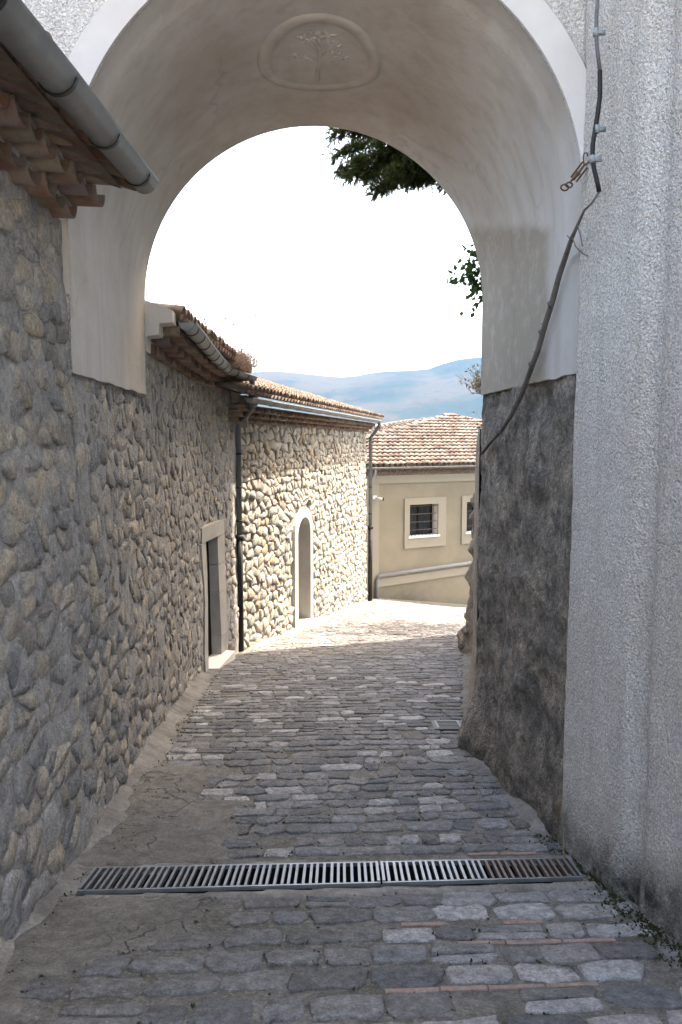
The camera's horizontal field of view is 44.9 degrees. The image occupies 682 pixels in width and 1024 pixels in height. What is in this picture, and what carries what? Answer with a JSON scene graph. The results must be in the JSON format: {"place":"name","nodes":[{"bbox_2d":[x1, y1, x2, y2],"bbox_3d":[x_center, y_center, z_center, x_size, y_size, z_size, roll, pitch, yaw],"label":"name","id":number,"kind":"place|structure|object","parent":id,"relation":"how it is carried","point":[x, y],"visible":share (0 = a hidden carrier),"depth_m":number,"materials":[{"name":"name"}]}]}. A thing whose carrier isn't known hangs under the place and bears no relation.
{"place":"outdoors","nodes":[
{"label":"outdoors","id":0,"kind":"place"},
{"bbox_2d":[145,126,481,376],"label":"sky","id":1,"kind":"structure","parent":0,"point":[346,286],"materials":[{"name":"white"}]},
{"bbox_2d":[0,598,681,1023],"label":"road","id":2,"kind":"structure","parent":0,"point":[302,700],"depth_m":4.03,"materials":[{"name":"stone"}]},
{"bbox_2d":[0,0,257,946],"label":"stone house","id":3,"kind":"structure","parent":2,"relation":"on","point":[121,590],"depth_m":4.35,"materials":[{"name":"grey stone"}]},
{"bbox_2d":[206,541,211,656],"bbox_3d":[-1.879,1.215,11.243,0.117,1.730,0.707,0,5,0],"label":"door","id":4,"kind":"structure","parent":3,"relation":"in","point":[207,547],"depth_m":11.53,"materials":[{"name":"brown wood"}]},
{"bbox_2d":[173,296,262,350],"bbox_3d":[-1.446,-1.984,8.604,1.167,0.564,0.942,1,5,10],"label":"dry weed","id":5,"kind":"object","parent":3,"relation":"on","point":[233,324],"visible":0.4,"depth_m":8.70,"materials":[{"name":"beige plant"}]},
{"bbox_2d":[232,345,259,373],"bbox_3d":[-1.529,-2.079,11.237,0.880,0.404,1.116,0,5,0],"label":"dry weed","id":6,"kind":"object","parent":3,"relation":"on","point":[253,360],"visible":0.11,"depth_m":11.14,"materials":[{"name":"beige plant"}]},
{"bbox_2d":[227,345,266,369],"bbox_3d":[-1.496,-1.968,10.511,0.813,0.331,0.896,-3,6,-33],"label":"dry weed","id":7,"kind":"object","parent":3,"relation":"on","point":[235,364],"visible":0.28,"depth_m":10.46,"materials":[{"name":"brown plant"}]},
{"bbox_2d":[77,861,380,894],"bbox_3d":[-0.538,1.840,4.162,1.483,0.082,0.298,0,5,-3],"label":"drain grate","id":8,"kind":"object","parent":2,"relation":"on","point":[102,885],"visible":0.98,"depth_m":4.13,"materials":[{"name":"grey metal"}]},
{"bbox_2d":[214,377,383,649],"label":"stone house","id":9,"kind":"structure","parent":2,"relation":"on","point":[304,510],"depth_m":16.27,"materials":[{"name":"beige stone"}]},
{"bbox_2d":[22,0,586,840],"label":"arch building","id":10,"kind":"structure","parent":2,"relation":"on","point":[474,110],"depth_m":5.20,"materials":[{"name":"paint"}]},
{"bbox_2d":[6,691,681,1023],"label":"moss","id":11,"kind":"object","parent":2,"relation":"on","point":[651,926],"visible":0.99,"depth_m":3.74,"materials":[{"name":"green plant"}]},
{"bbox_2d":[366,413,481,606],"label":"rendered house","id":12,"kind":"structure","parent":2,"relation":"on","point":[423,477],"depth_m":27.49,"materials":[{"name":"beige paint"}]},
{"bbox_2d":[373,496,383,500],"bbox_3d":[1.162,-0.436,26.046,0.402,0.158,0.167,1,5,9],"label":"security camera","id":13,"kind":"object","parent":12,"relation":"attached to","point":[377,498],"visible":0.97,"depth_m":25.99,"materials":[{"name":"white plastic"}]},
{"bbox_2d":[404,497,445,548],"bbox_3d":[2.701,0.333,27.369,1.714,1.637,0.405,-3,6,-32],"label":"window","id":14,"kind":"structure","parent":12,"relation":"in","point":[424,518],"depth_m":27.43,"materials":[{"name":"beige glass"}]},
{"bbox_2d":[461,496,473,543],"bbox_3d":[4.629,0.231,28.560,1.441,1.637,0.405,-3,6,-32],"label":"window","id":15,"kind":"structure","parent":12,"relation":"in","point":[466,506],"depth_m":28.14,"materials":[{"name":"beige glass"}]},
{"bbox_2d":[430,720,460,730],"bbox_3d":[0.960,1.928,7.426,0.280,0.086,0.370,0,5,0],"label":"manhole cover","id":16,"kind":"object","parent":2,"relation":"on","point":[447,725],"visible":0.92,"depth_m":7.40,"materials":[{"name":"metal"}]},
{"bbox_2d":[456,428,481,702],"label":"garden wall","id":17,"kind":"structure","parent":2,"relation":"on","point":[467,638],"depth_m":9.48,"materials":[{"name":"stone"}]},
{"bbox_2d":[321,127,449,206],"bbox_3d":[2.911,-5.603,7.447,5.143,11.100,4.092,-3,6,-34],"label":"fir tree","id":18,"kind":"object","parent":17,"relation":"on","point":[396,167],"visible":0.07,"depth_m":7.51,"materials":[{"name":"green plant"}]},
{"bbox_2d":[437,242,481,317],"bbox_3d":[2.744,-2.582,9.162,2.470,4.199,2.892,3,6,34],"label":"broadleaf tree","id":19,"kind":"object","parent":17,"relation":"on","point":[475,286],"visible":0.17,"depth_m":8.81,"materials":[{"name":"green plant"}]},
{"bbox_2d":[458,364,480,394],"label":"dry grass","id":20,"kind":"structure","parent":17,"relation":"on","point":[477,384],"depth_m":7.50,"materials":[{"name":"plant"}]},
{"bbox_2d":[380,857,582,886],"bbox_3d":[0.710,1.845,4.242,1.026,0.074,0.276,0,5,-3],"label":"drain grate","id":21,"kind":"object","parent":2,"relation":"on","point":[553,871],"visible":0.99,"depth_m":4.23,"materials":[{"name":"grey metal"}]},
{"bbox_2d":[563,827,564,858],"bbox_3d":[1.182,1.768,4.386,0.013,0.190,0.008,0,5,0],"label":"dry stalk","id":22,"kind":"object","parent":21,"relation":"on","point":[563,843],"visible":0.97,"depth_m":4.38,"materials":[{"name":"plant"}]},
{"bbox_2d":[558,0,681,945],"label":"roughcast house","id":23,"kind":"structure","parent":2,"relation":"on","point":[620,821],"depth_m":3.86,"materials":[{"name":"paint"}]},
{"bbox_2d":[560,152,588,190],"bbox_3d":[1.218,-1.757,4.266,0.172,0.192,0.029,0,5,0],"label":"turnbuckle","id":24,"kind":"object","parent":23,"relation":"attached to","point":[576,173],"visible":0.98,"depth_m":4.26,"materials":[{"name":"grey metal"}]},
{"bbox_2d":[589,0,605,191],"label":"power cable","id":25,"kind":"object","parent":23,"relation":"attached to","point":[597,127],"visible":1,"depth_m":3.96,"materials":[{"name":"grey rubber"}]},
{"bbox_2d":[479,192,599,453],"bbox_3d":[1.163,-1.004,5.255,0.125,1.309,2.418,0,5,-2],"label":"dead vine","id":26,"kind":"object","parent":25,"relation":"hanging from","point":[547,316],"visible":1,"depth_m":4.86,"materials":[{"name":"brown plant"}]},
{"bbox_2d":[241,357,482,424],"bbox_3d":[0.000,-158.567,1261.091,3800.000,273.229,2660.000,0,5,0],"label":"hills","id":27,"kind":"structure","parent":0,"point":[394,396],"depth_m":1136.85,"materials":[{"name":"blue"}]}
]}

